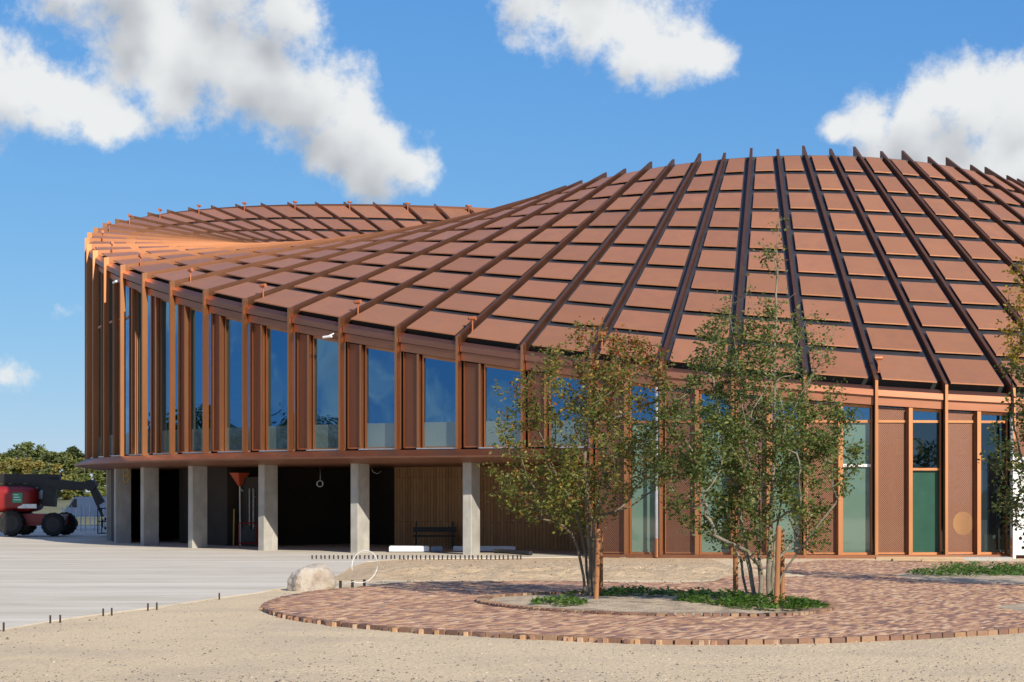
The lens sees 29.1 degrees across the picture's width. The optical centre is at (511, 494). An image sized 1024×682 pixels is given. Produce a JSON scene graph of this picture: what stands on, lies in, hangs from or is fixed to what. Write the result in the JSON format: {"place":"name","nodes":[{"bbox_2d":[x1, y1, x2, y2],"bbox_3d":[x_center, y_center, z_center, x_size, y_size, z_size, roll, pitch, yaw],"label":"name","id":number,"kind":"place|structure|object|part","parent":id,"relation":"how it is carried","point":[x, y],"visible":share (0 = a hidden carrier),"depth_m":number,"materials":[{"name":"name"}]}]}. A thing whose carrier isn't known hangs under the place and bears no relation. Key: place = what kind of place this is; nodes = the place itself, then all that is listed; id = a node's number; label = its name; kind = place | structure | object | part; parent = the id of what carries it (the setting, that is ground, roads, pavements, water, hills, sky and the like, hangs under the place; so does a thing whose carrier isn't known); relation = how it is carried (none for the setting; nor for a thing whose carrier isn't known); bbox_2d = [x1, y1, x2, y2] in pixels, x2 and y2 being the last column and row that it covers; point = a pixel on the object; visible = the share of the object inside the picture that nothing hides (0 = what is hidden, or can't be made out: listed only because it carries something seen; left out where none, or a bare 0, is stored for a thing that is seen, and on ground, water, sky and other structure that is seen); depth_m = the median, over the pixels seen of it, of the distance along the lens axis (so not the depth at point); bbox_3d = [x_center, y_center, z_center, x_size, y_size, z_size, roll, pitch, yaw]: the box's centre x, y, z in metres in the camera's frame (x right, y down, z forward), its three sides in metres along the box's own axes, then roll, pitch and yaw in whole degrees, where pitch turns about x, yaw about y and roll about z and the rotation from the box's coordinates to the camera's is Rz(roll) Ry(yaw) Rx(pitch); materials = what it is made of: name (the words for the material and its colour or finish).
{"place":"outdoors","nodes":[
{"label":"outdoors","id":0,"kind":"place"},
{"bbox_2d":[0,492,104,524],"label":"hill","id":1,"kind":"structure","parent":0,"point":[61,502],"depth_m":156.28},
{"bbox_2d":[0,453,11,473],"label":"tree","id":2,"kind":"object","parent":1,"relation":"on","point":[3,456],"visible":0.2,"depth_m":241.14,"materials":[{"name":"green plant"}]},
{"bbox_2d":[0,457,31,473],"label":"tree","id":3,"kind":"object","parent":1,"relation":"on","point":[10,461],"visible":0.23,"depth_m":232.25,"materials":[{"name":"green plant"}]},
{"bbox_2d":[0,448,39,473],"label":"tree","id":4,"kind":"object","parent":1,"relation":"on","point":[14,452],"visible":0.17,"depth_m":260.92,"materials":[{"name":"green plant"}]},
{"bbox_2d":[1,441,51,473],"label":"tree","id":5,"kind":"object","parent":1,"relation":"on","point":[26,448],"visible":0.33,"depth_m":269.25,"materials":[{"name":"green plant"}]},
{"bbox_2d":[0,456,72,478],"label":"tree","id":6,"kind":"object","parent":1,"relation":"on","point":[22,464],"visible":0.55,"depth_m":228.21,"materials":[{"name":"green plant"}]},
{"bbox_2d":[24,472,78,499],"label":"tree","id":7,"kind":"object","parent":1,"relation":"on","point":[65,494],"visible":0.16,"depth_m":184.55,"materials":[{"name":"green plant"}]},
{"bbox_2d":[30,450,91,478],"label":"tree","id":8,"kind":"object","parent":1,"relation":"on","point":[51,457],"visible":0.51,"depth_m":239.16,"materials":[{"name":"green plant"}]},
{"bbox_2d":[41,453,93,476],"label":"tree","id":9,"kind":"object","parent":1,"relation":"on","point":[71,457],"visible":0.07,"depth_m":259.39,"materials":[{"name":"green plant"}]},
{"bbox_2d":[62,445,92,478],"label":"tree","id":10,"kind":"object","parent":1,"relation":"on","point":[74,451],"visible":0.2,"depth_m":274.42,"materials":[{"name":"green plant"}]},
{"bbox_2d":[62,458,98,491],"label":"tree","id":11,"kind":"object","parent":1,"relation":"on","point":[69,465],"visible":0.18,"depth_m":236.40,"materials":[{"name":"green plant"}]},
{"bbox_2d":[58,476,105,499],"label":"tree","id":12,"kind":"object","parent":1,"relation":"on","point":[102,490],"visible":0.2,"depth_m":190.19,"materials":[{"name":"green plant"}]},
{"bbox_2d":[72,470,105,496],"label":"tree","id":13,"kind":"object","parent":1,"relation":"on","point":[99,476],"visible":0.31,"depth_m":197.87,"materials":[{"name":"green plant"}]},
{"bbox_2d":[0,526,625,629],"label":"concrete yard","id":14,"kind":"structure","parent":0,"point":[74,574],"depth_m":46.98,"materials":[{"name":"grey concrete"}]},
{"bbox_2d":[0,474,105,535],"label":"boom lift","id":15,"kind":"object","parent":14,"relation":"on","point":[24,498],"visible":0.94,"depth_m":83.65,"materials":[{"name":"metal"}]},
{"bbox_2d":[62,505,105,531],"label":"picket fence","id":16,"kind":"object","parent":14,"relation":"on","point":[89,515],"visible":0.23,"depth_m":94.48,"materials":[{"name":"white paint"}]},
{"bbox_2d":[64,496,105,529],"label":"parked van","id":17,"kind":"object","parent":14,"relation":"on","point":[83,502],"visible":0.21,"depth_m":100.00,"materials":[{"name":"paint"}]},
{"label":"side window","id":18,"kind":"part","parent":17,"relation":"part of","materials":[{"name":"black glass"}]},
{"bbox_2d":[233,509,234,545],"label":"marker post","id":19,"kind":"object","parent":14,"relation":"on","point":[233,527],"visible":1,"depth_m":68.38,"materials":[{"name":"brown wood"}]},
{"bbox_2d":[230,473,249,545],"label":"mixing hopper","id":20,"kind":"object","parent":14,"relation":"on","point":[238,478],"visible":0.8,"depth_m":68.46,"materials":[{"name":"orange paint"}]},
{"bbox_2d":[239,523,257,545],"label":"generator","id":21,"kind":"object","parent":14,"relation":"on","point":[248,534],"visible":0.88,"depth_m":67.30,"materials":[{"name":"metal"}]},
{"bbox_2d":[389,546,429,551],"bbox_3d":[-3.173,1.675,61.225,1.238,0.170,0.500,0,0,0],"label":"insulation board","id":22,"kind":"object","parent":14,"relation":"on","point":[409,548],"visible":1,"depth_m":60.98,"materials":[{"name":"plastic"}]},
{"bbox_2d":[413,522,455,548],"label":"bench","id":23,"kind":"object","parent":14,"relation":"on","point":[416,529],"visible":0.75,"depth_m":65.47,"materials":[{"name":"metal"}]},
{"bbox_2d":[431,546,442,551],"bbox_3d":[-2.317,1.677,61.225,0.369,0.165,0.500,0,0,0],"label":"insulation board","id":24,"kind":"object","parent":14,"relation":"on","point":[436,548],"visible":1,"depth_m":60.98,"materials":[{"name":"grey plastic"}]},
{"bbox_2d":[453,546,514,550],"bbox_3d":[-0.863,1.685,61.740,1.939,0.150,0.450,0,0,0],"label":"insulation board","id":25,"kind":"object","parent":14,"relation":"on","point":[482,548],"visible":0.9,"depth_m":61.52,"materials":[{"name":"plastic"}]},
{"bbox_2d":[493,549,532,555],"bbox_3d":[0.060,1.690,57.917,0.249,0.129,2.476,0,0,-25],"label":"drain pipe","id":26,"kind":"object","parent":14,"relation":"on","point":[509,551],"visible":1,"depth_m":57.96,"materials":[{"name":"black plastic"}]},
{"bbox_2d":[0,557,1023,681],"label":"sand","id":27,"kind":"structure","parent":0,"point":[226,633],"depth_m":22.66,"materials":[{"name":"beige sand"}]},
{"bbox_2d":[287,563,338,590],"bbox_3d":[-3.727,1.554,37.173,0.990,0.531,0.868,0,0,0],"label":"boulder","id":28,"kind":"object","parent":27,"relation":"on","point":[317,576],"visible":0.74,"depth_m":36.87,"materials":[{"name":"stone"}]},
{"bbox_2d":[337,550,377,584],"bbox_3d":[-2.986,1.410,37.907,0.788,0.673,0.602,0,0,41],"label":"hose","id":29,"kind":"object","parent":27,"relation":"on","point":[372,576],"visible":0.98,"depth_m":37.84,"materials":[{"name":"white paint"}]},
{"bbox_2d":[875,557,962,558],"bbox_3d":[10.915,1.705,52.991,2.334,0.070,0.220,0,0,0],"label":"timber board","id":30,"kind":"object","parent":27,"relation":"on","point":[918,557],"visible":0.77,"depth_m":52.88,"materials":[{"name":"beige wood"}]},
{"bbox_2d":[1012,453,1023,558],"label":"garden screen","id":31,"kind":"object","parent":27,"relation":"on","point":[1017,545],"visible":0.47,"depth_m":55.44,"materials":[{"name":"white"}]},
{"bbox_2d":[0,0,1023,491],"label":"sky","id":32,"kind":"structure","parent":0,"point":[110,110],"materials":[{"name":"blue"}]},
{"bbox_2d":[260,559,1023,644],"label":"brick paving","id":33,"kind":"structure","parent":0,"point":[872,601],"depth_m":29.02,"materials":[{"name":"brown brick"}]},
{"bbox_2d":[891,559,920,560],"bbox_3d":[10.656,1.705,51.677,1.450,0.050,0.200,0,0,-3],"label":"timber board","id":34,"kind":"object","parent":33,"relation":"on","point":[905,559],"visible":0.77,"depth_m":51.56,"materials":[{"name":"beige wood"}]},
{"bbox_2d":[921,559,964,561],"bbox_3d":[11.132,1.705,51.044,1.102,0.050,0.160,0,0,3],"label":"timber board","id":35,"kind":"object","parent":33,"relation":"on","point":[942,560],"visible":1,"depth_m":50.98,"materials":[{"name":"beige wood"}]},
{"bbox_2d":[490,594,821,615],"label":"planting bed soil","id":36,"kind":"structure","parent":0,"point":[633,603],"depth_m":30.58,"materials":[{"name":"beige sand"}]},
{"bbox_2d":[477,316,688,595],"bbox_3d":[1.165,-0.586,33.355,3.296,4.881,3.273,0,0,41],"label":"tree","id":37,"kind":"object","parent":36,"relation":"on","point":[592,408],"visible":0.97,"depth_m":33.06,"materials":[{"name":"green plant"}]},
{"bbox_2d":[594,529,600,598],"bbox_3d":[1.390,1.232,32.272,0.132,1.338,0.084,0,0,0],"label":"tree stake","id":38,"kind":"object","parent":36,"relation":"on","point":[597,564],"visible":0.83,"depth_m":32.24,"materials":[{"name":"brown wood"}]},
{"bbox_2d":[599,529,602,594],"bbox_3d":[1.508,1.242,33.572,0.084,1.315,0.084,0,0,0],"label":"tree stake","id":39,"kind":"object","parent":36,"relation":"on","point":[601,573],"visible":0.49,"depth_m":33.53,"materials":[{"name":"brown wood"}]},
{"bbox_2d":[528,583,831,609],"bbox_3d":[2.554,1.601,31.948,4.619,0.249,5.132,0,0,0],"label":"ground cover","id":40,"kind":"object","parent":36,"relation":"on","point":[741,598],"visible":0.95,"depth_m":31.04,"materials":[{"name":"green plant"}]},
{"bbox_2d":[733,542,737,592],"bbox_3d":[3.709,1.343,32.780,0.090,1.115,0.090,0,0,0],"label":"tree stake","id":41,"kind":"object","parent":36,"relation":"on","point":[735,572],"visible":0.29,"depth_m":32.74,"materials":[{"name":"brown wood"}]},
{"bbox_2d":[637,209,871,602],"bbox_3d":[3.804,-1.325,31.107,3.673,6.366,3.285,0,0,0],"label":"tree","id":42,"kind":"object","parent":36,"relation":"on","point":[816,440],"visible":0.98,"depth_m":30.91,"materials":[{"name":"green plant"}]},
{"bbox_2d":[773,526,781,607],"bbox_3d":[4.050,1.192,30.170,0.132,1.418,0.084,0,0,0],"label":"tree stake","id":43,"kind":"object","parent":36,"relation":"on","point":[777,563],"visible":0.83,"depth_m":30.14,"materials":[{"name":"brown wood"}]},
{"bbox_2d":[780,530,784,598],"bbox_3d":[4.314,1.232,31.540,0.092,1.336,0.084,0,0,0],"label":"tree stake","id":44,"kind":"object","parent":36,"relation":"on","point":[782,569],"visible":0.5,"depth_m":31.50,"materials":[{"name":"brown wood"}]},
{"bbox_2d":[896,566,1023,583],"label":"planting bed soil","id":45,"kind":"structure","parent":0,"point":[1003,579],"depth_m":41.06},
{"bbox_2d":[906,561,1023,575],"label":"ground cover","id":46,"kind":"object","parent":45,"relation":"on","point":[968,568],"visible":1,"depth_m":42.51,"materials":[{"name":"green plant"}]},
{"bbox_2d":[963,557,1011,560],"bbox_3d":[12.938,1.755,54.073,1.362,0.090,0.600,0,0,0],"label":"door step","id":47,"kind":"object","parent":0,"point":[987,558],"depth_m":53.77,"materials":[{"name":"concrete"}]},
{"bbox_2d":[998,603,1023,610],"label":"planting bed soil","id":48,"kind":"structure","parent":0,"point":[1018,606],"depth_m":30.66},
{"label":"ground","id":49,"kind":"structure","parent":0,"visible":0},
{"bbox_2d":[74,146,1023,558],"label":"round building","id":50,"kind":"structure","parent":49,"relation":"on","point":[210,378],"depth_m":63.40,"materials":[{"name":"orange metal"}]},
{"bbox_2d":[91,270,100,457],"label":"window","id":51,"kind":"structure","parent":50,"relation":"in","point":[99,273],"depth_m":73.50,"materials":[{"name":"brown wood"}]},
{"bbox_2d":[98,278,112,457],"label":"window","id":52,"kind":"structure","parent":50,"relation":"in","point":[110,280],"depth_m":71.07,"materials":[{"name":"brown wood"}]},
{"bbox_2d":[111,282,128,456],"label":"window","id":53,"kind":"structure","parent":50,"relation":"in","point":[127,288],"depth_m":69.24,"materials":[{"name":"orange metal"}]},
{"bbox_2d":[123,468,128,482],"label":"cable coil","id":54,"kind":"object","parent":50,"relation":"hanging from","point":[125,475],"visible":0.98,"depth_m":71.48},
{"bbox_2d":[129,290,153,455],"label":"window","id":55,"kind":"structure","parent":50,"relation":"in","point":[138,453],"depth_m":68.13,"materials":[{"name":"brown wood"}]},
{"bbox_2d":[153,298,178,454],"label":"window","id":56,"kind":"structure","parent":50,"relation":"in","point":[162,452],"depth_m":66.42,"materials":[{"name":"orange metal"}]},
{"bbox_2d":[187,268,193,280],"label":"roof anchor","id":57,"kind":"object","parent":50,"relation":"on","point":[190,270],"visible":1,"depth_m":65.46,"materials":[{"name":"orange paint"}]},
{"bbox_2d":[182,307,211,453],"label":"window","id":58,"kind":"structure","parent":50,"relation":"in","point":[191,309],"depth_m":64.82,"materials":[{"name":"orange metal"}]},
{"bbox_2d":[218,316,252,452],"bbox_3d":[-8.804,-3.531,62.886,1.367,4.382,0.351,0,0,44],"label":"window","id":59,"kind":"structure","parent":50,"relation":"in","point":[227,319],"depth_m":63.33,"materials":[{"name":"orange metal"}]},
{"bbox_2d":[241,477,257,545],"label":"door","id":60,"kind":"structure","parent":50,"relation":"in","point":[249,496],"depth_m":68.06,"materials":[{"name":"metal"}]},
{"bbox_2d":[259,283,266,296],"bbox_3d":[-7.894,-6.438,62.599,0.250,0.480,0.120,0,0,42],"label":"roof anchor","id":61,"kind":"object","parent":50,"relation":"on","point":[262,286],"visible":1,"depth_m":62.57,"materials":[{"name":"orange paint"}]},
{"bbox_2d":[259,326,297,451],"bbox_3d":[-7.277,-3.318,61.542,1.368,3.956,0.351,0,0,39],"label":"window","id":62,"kind":"structure","parent":50,"relation":"in","point":[268,328],"depth_m":61.96,"materials":[{"name":"orange metal"}]},
{"bbox_2d":[316,473,323,486],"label":"hanging cable","id":63,"kind":"object","parent":50,"relation":"hanging from","point":[321,481],"visible":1,"depth_m":65.98,"materials":[{"name":"metal"}]},
{"bbox_2d":[306,335,347,450],"bbox_3d":[-5.650,-3.115,60.325,1.369,3.549,0.351,0,0,35],"label":"window","id":64,"kind":"structure","parent":50,"relation":"in","point":[314,337],"depth_m":60.62,"materials":[{"name":"blue glass"}]},
{"bbox_2d":[322,333,333,338],"bbox_3d":[-5.551,-4.819,59.958,0.332,0.176,0.249,0,0,35],"label":"security camera","id":65,"kind":"object","parent":50,"relation":"attached to","point":[328,336],"visible":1,"depth_m":59.86,"materials":[{"name":"white paint"}]},
{"bbox_2d":[354,300,361,314],"bbox_3d":[-4.702,-5.684,60.181,0.250,0.480,0.120,0,0,34],"label":"roof anchor","id":66,"kind":"object","parent":50,"relation":"on","point":[357,302],"visible":1,"depth_m":60.16,"materials":[{"name":"orange paint"}]},
{"bbox_2d":[359,345,402,449],"bbox_3d":[-3.932,-2.922,59.242,1.368,3.165,0.351,0,0,30],"label":"window","id":67,"kind":"structure","parent":50,"relation":"in","point":[367,347],"depth_m":59.46,"materials":[{"name":"orange metal"}]},
{"bbox_2d":[416,355,462,448],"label":"window","id":68,"kind":"structure","parent":50,"relation":"in","point":[424,357],"depth_m":58.60,"materials":[{"name":"orange metal"}]},
{"bbox_2d":[468,316,476,331],"bbox_3d":[-1.178,-5.019,58.301,0.250,0.480,0.120,0,0,26],"label":"roof anchor","id":69,"kind":"object","parent":50,"relation":"on","point":[472,318],"visible":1,"depth_m":58.27,"materials":[{"name":"orange paint"}]},
{"bbox_2d":[478,364,526,448],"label":"window","id":70,"kind":"structure","parent":50,"relation":"in","point":[485,365],"depth_m":57.78,"materials":[{"name":"orange metal"}]},
{"bbox_2d":[544,374,588,447],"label":"window","id":71,"kind":"structure","parent":50,"relation":"in","point":[563,376],"depth_m":57.02,"materials":[{"name":"orange metal"}]},
{"bbox_2d":[597,331,605,347],"bbox_3d":[2.580,-4.458,56.999,0.250,0.480,0.120,0,0,17],"label":"roof anchor","id":72,"kind":"object","parent":50,"relation":"on","point":[604,334],"visible":0.62,"depth_m":56.97,"materials":[{"name":"orange paint"}]},
{"bbox_2d":[630,384,658,553],"bbox_3d":[3.808,-0.743,56.433,0.888,4.886,0.252,0,0,7],"label":"window","id":73,"kind":"structure","parent":50,"relation":"in","point":[642,514],"depth_m":56.44,"materials":[{"name":"green glass"}]},
{"bbox_2d":[700,391,730,553],"bbox_3d":[5.780,-0.625,56.104,0.879,4.649,0.190,0,0,7],"label":"window","id":74,"kind":"structure","parent":50,"relation":"in","point":[704,546],"depth_m":56.10,"materials":[{"name":"glass"}]},
{"bbox_2d":[771,398,801,554],"bbox_3d":[7.764,-0.523,55.906,0.875,4.447,0.141,0,0,3],"label":"window","id":75,"kind":"structure","parent":50,"relation":"in","point":[783,523],"depth_m":55.92,"materials":[{"name":"clear glass"}]},
{"bbox_2d":[842,403,871,554],"bbox_3d":[9.750,-0.439,55.876,0.872,4.279,0.141,0,0,-1],"label":"window","id":76,"kind":"structure","parent":50,"relation":"in","point":[856,507],"depth_m":55.89,"materials":[{"name":"green glass"}]},
{"bbox_2d":[873,356,882,372],"bbox_3d":[10.402,-3.700,56.175,0.250,0.480,0.120,0,0,0],"label":"roof anchor","id":77,"kind":"object","parent":50,"relation":"on","point":[878,358],"visible":1,"depth_m":56.13,"materials":[{"name":"orange paint"}]},
{"bbox_2d":[913,408,940,554],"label":"window","id":78,"kind":"structure","parent":50,"relation":"in","point":[926,481],"depth_m":56.03,"materials":[{"name":"green glass"}]},
{"bbox_2d":[952,512,973,534],"bbox_3d":[12.808,0.820,56.118,0.600,0.660,0.050,0,0,-5],"label":"round sign","id":79,"kind":"object","parent":50,"relation":"attached to","point":[963,523],"visible":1,"depth_m":56.10,"materials":[{"name":"metal"}]},
{"bbox_2d":[969,470,983,551],"bbox_3d":[13.424,0.490,57.065,0.442,2.380,0.060,0,0,-9],"label":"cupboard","id":80,"kind":"object","parent":50,"relation":"in","point":[982,510],"visible":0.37,"depth_m":57.06,"materials":[{"name":"brown wood"}]},
{"bbox_2d":[981,412,1006,553],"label":"window","id":81,"kind":"structure","parent":50,"relation":"in","point":[982,413],"depth_m":56.27,"materials":[{"name":"orange metal"}]},
{"bbox_2d":[977,256,1023,536],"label":"tree","id":82,"kind":"object","parent":49,"relation":"on","point":[1015,359],"visible":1,"depth_m":37.40,"materials":[{"name":"green plant"}]}
]}

